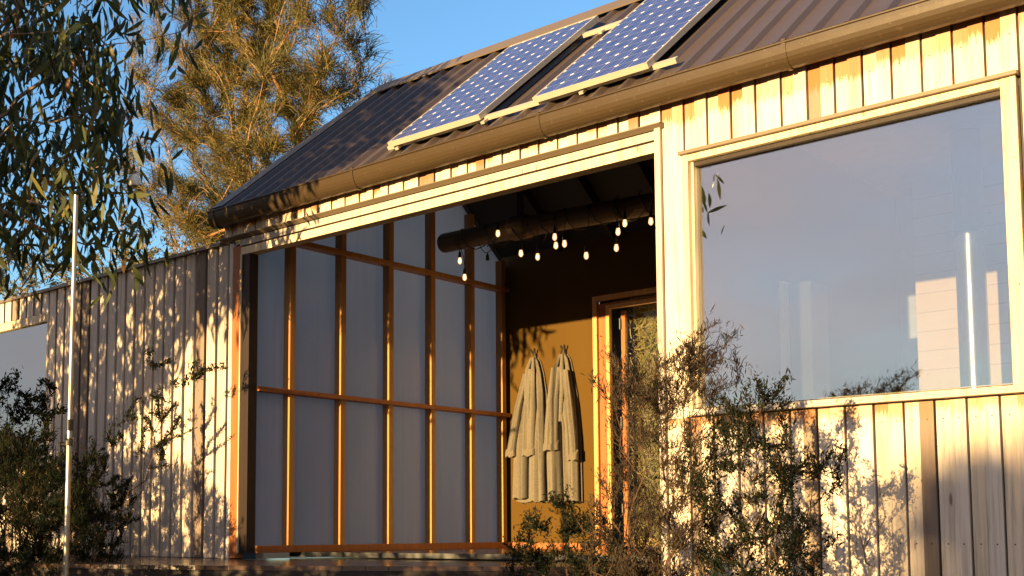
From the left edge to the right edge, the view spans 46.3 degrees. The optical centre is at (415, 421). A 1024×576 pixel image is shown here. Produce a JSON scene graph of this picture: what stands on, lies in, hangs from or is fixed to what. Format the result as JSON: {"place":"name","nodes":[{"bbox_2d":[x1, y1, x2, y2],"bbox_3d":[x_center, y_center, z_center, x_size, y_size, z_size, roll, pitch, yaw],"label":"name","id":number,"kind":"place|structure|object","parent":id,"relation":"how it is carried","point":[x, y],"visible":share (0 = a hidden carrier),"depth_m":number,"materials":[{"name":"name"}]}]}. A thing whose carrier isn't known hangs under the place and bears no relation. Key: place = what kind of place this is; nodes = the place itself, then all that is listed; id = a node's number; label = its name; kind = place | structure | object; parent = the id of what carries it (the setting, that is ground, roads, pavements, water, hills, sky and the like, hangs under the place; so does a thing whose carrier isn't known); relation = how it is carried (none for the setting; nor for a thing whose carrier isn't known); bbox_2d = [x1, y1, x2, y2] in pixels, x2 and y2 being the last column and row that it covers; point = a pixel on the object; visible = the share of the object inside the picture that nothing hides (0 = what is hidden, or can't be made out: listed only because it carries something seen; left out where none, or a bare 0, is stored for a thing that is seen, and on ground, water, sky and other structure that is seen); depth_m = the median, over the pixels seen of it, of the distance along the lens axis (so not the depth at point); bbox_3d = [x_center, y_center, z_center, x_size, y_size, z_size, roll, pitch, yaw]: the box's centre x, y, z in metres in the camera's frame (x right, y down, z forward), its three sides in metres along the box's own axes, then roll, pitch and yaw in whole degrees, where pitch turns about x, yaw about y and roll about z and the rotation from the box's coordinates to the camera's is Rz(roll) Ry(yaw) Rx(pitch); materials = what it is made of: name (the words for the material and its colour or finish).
{"place":"outdoors","nodes":[
{"label":"outdoors","id":0,"kind":"place"},
{"bbox_2d":[0,0,615,299],"label":"sky","id":1,"kind":"structure","parent":0,"point":[420,35],"materials":[{"name":"blue"}]},
{"bbox_2d":[264,548,654,570],"bbox_3d":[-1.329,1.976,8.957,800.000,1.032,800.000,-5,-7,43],"label":"ground","id":2,"kind":"structure","parent":0,"point":[276,555],"depth_m":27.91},
{"bbox_2d":[0,541,35,575],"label":"shrub","id":3,"kind":"object","parent":2,"relation":"on","point":[10,571],"visible":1,"depth_m":6.83,"materials":[{"name":"green plant"}]},
{"bbox_2d":[0,366,67,534],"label":"shrub","id":4,"kind":"object","parent":2,"relation":"on","point":[28,399],"visible":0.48,"depth_m":9.60,"materials":[{"name":"green plant"}]},
{"bbox_2d":[0,246,76,298],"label":"bushy tree","id":5,"kind":"object","parent":2,"relation":"on","point":[28,268],"visible":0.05,"depth_m":27.87,"materials":[{"name":"green plant"}]},
{"bbox_2d":[0,417,135,575],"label":"shrub","id":6,"kind":"object","parent":2,"relation":"on","point":[21,514],"visible":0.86,"depth_m":8.32,"materials":[{"name":"green plant"}]},
{"bbox_2d":[59,195,78,575],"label":"steel pole","id":7,"kind":"object","parent":2,"relation":"on","point":[68,444],"visible":1,"depth_m":7.06,"materials":[{"name":"white metal"}]},
{"bbox_2d":[30,257,118,291],"bbox_3d":[-6.908,-0.281,26.626,5.622,6.842,3.237,-5,-7,43],"label":"bushy tree","id":8,"kind":"object","parent":2,"relation":"on","point":[78,275],"visible":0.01,"depth_m":25.80,"materials":[{"name":"green plant"}]},
{"bbox_2d":[0,0,221,310],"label":"gum tree","id":9,"kind":"object","parent":2,"relation":"on","point":[47,66],"visible":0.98,"depth_m":8.30,"materials":[{"name":"green plant"}]},
{"bbox_2d":[129,141,138,186],"bbox_3d":[-1.941,-1.780,8.210,0.072,0.315,0.072,-5,-7,43],"label":"garden lamp","id":10,"kind":"object","parent":9,"relation":"hanging from","point":[134,180],"visible":0.94,"depth_m":8.18,"materials":[{"name":"white glass"}]},
{"bbox_2d":[59,198,204,276],"bbox_3d":[-4.903,-0.730,23.889,5.588,7.262,3.259,-5,-7,43],"label":"bushy tree","id":11,"kind":"object","parent":2,"relation":"on","point":[151,253],"visible":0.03,"depth_m":24.07,"materials":[{"name":"green plant"}]},
{"bbox_2d":[37,346,228,557],"bbox_3d":[-2.214,0.469,9.239,2.367,2.099,0.490,-5,-7,43],"label":"shrub","id":12,"kind":"object","parent":2,"relation":"on","point":[162,443],"visible":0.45,"depth_m":9.26,"materials":[{"name":"green plant"}]},
{"bbox_2d":[154,161,251,254],"bbox_3d":[-2.503,-0.887,18.004,3.482,6.551,2.136,-5,-7,43],"label":"sheoak tree","id":13,"kind":"object","parent":2,"relation":"on","point":[194,246],"depth_m":18.47,"materials":[{"name":"green plant"}]},
{"bbox_2d":[99,0,403,558],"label":"sheoak tree","id":14,"kind":"object","parent":2,"relation":"on","point":[259,55],"visible":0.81,"depth_m":15.75,"materials":[{"name":"green plant"}]},
{"bbox_2d":[0,0,1023,575],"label":"timber cabin","id":15,"kind":"object","parent":2,"relation":"on","point":[352,406],"visible":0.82,"depth_m":8.69,"materials":[{"name":"brown wood"}]},
{"bbox_2d":[0,313,49,474],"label":"window","id":16,"kind":"structure","parent":15,"relation":"in","point":[24,342],"depth_m":11.49,"materials":[{"name":"grey glass"}]},
{"bbox_2d":[387,56,678,149],"bbox_3d":[0.628,-1.943,7.419,2.260,0.078,0.080,-5,-7,43],"label":"mounting rail","id":17,"kind":"object","parent":15,"relation":"attached to","point":[654,66],"visible":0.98,"depth_m":7.35,"materials":[{"name":"metal"}]},
{"bbox_2d":[388,15,598,146],"bbox_3d":[0.567,-2.406,8.366,0.811,0.037,1.724,-5,32,43],"label":"solar panel","id":18,"kind":"object","parent":17,"relation":"on","point":[485,90],"visible":1,"depth_m":8.24,"materials":[{"name":"glass"},{"name":"silicon photovoltaic cells"},{"name":"aluminium"}]},
{"bbox_2d":[532,0,719,102],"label":"solar panel","id":19,"kind":"object","parent":17,"relation":"on","point":[645,34],"visible":1,"depth_m":7.28,"materials":[{"name":"glass"},{"name":"silicon photovoltaic cells"},{"name":"aluminium"}]},
{"bbox_2d":[455,190,654,280],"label":"string lights","id":20,"kind":"object","parent":15,"relation":"attached to","point":[623,217],"visible":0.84,"depth_m":9.62,"materials":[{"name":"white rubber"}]},
{"bbox_2d":[575,19,622,40],"bbox_3d":[1.439,-2.757,8.224,2.120,0.078,0.080,-5,-7,43],"label":"mounting rail","id":21,"kind":"object","parent":15,"relation":"attached to","point":[600,30],"visible":0.35,"depth_m":8.37,"materials":[{"name":"metal"}]},
{"bbox_2d":[592,287,656,548],"bbox_3d":[2.028,-0.027,10.352,1.078,2.268,0.128,-5,-7,43],"label":"door","id":22,"kind":"structure","parent":15,"relation":"in","point":[601,313],"depth_m":10.62,"materials":[{"name":"brown wood"}]},
{"bbox_2d":[627,293,660,547],"bbox_3d":[2.238,-0.067,10.485,0.770,2.350,0.326,-5,-7,43],"label":"glass door","id":23,"kind":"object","parent":15,"relation":"in","point":[646,332],"visible":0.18,"depth_m":10.63,"materials":[{"name":"glass"},{"name":"timber"}]},
{"bbox_2d":[779,280,830,401],"bbox_3d":[2.481,0.026,7.538,0.182,1.830,0.320,-5,-7,43],"label":"tall cabinet","id":24,"kind":"object","parent":15,"relation":"in","point":[804,334],"visible":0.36,"depth_m":7.52,"materials":[{"name":"paint"}]},
{"bbox_2d":[678,69,1023,417],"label":"window","id":25,"kind":"structure","parent":15,"relation":"in","point":[1006,82],"depth_m":5.75,"materials":[{"name":"beige wood"}]},
{"bbox_2d":[950,128,990,388],"bbox_3d":[3.510,-0.461,7.490,0.500,2.790,0.440,-5,-7,43],"label":"stove flue","id":26,"kind":"object","parent":15,"relation":"in","point":[969,230],"visible":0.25,"depth_m":7.48,"materials":[{"name":"metal"}]},
{"bbox_3d":[1.106,-0.631,11.176,0.059,0.115,0.052,-5,-7,43],"label":"coat hook","id":27,"kind":"object","parent":15,"relation":"attached to","visible":0},
{"bbox_2d":[505,354,548,502],"bbox_3d":[1.031,0.041,11.112,0.408,1.422,0.167,-5,-7,43],"label":"bathrobe","id":28,"kind":"object","parent":27,"relation":"hanging from","point":[525,452],"visible":0.98,"depth_m":11.05,"materials":[{"name":"beige fabric"}]},
{"bbox_3d":[1.357,-0.651,10.940,0.059,0.115,0.052,-5,-7,43],"label":"coat hook","id":29,"kind":"object","parent":15,"relation":"attached to","visible":0},
{"bbox_2d":[543,349,582,502],"bbox_3d":[1.332,0.021,10.827,0.373,1.432,0.170,-5,-7,43],"label":"bathrobe","id":30,"kind":"object","parent":29,"relation":"hanging from","point":[562,447],"visible":0.94,"depth_m":10.80,"materials":[{"name":"beige fabric"}]},
{"bbox_2d":[501,477,669,575],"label":"shrub","id":31,"kind":"object","parent":2,"relation":"on","point":[571,528],"visible":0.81,"depth_m":5.85,"materials":[{"name":"green plant"}]},
{"bbox_2d":[565,304,756,575],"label":"shrub","id":32,"kind":"object","parent":2,"relation":"on","point":[691,359],"visible":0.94,"depth_m":5.36,"materials":[{"name":"green plant"}]},
{"bbox_2d":[675,367,856,575],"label":"shrub","id":33,"kind":"object","parent":2,"relation":"on","point":[780,473],"visible":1,"depth_m":5.10,"materials":[{"name":"green plant"}]},
{"bbox_2d":[847,486,886,575],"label":"seedling","id":34,"kind":"object","parent":2,"relation":"on","point":[866,562],"visible":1,"depth_m":5.35,"materials":[{"name":"green plant"}]}
]}

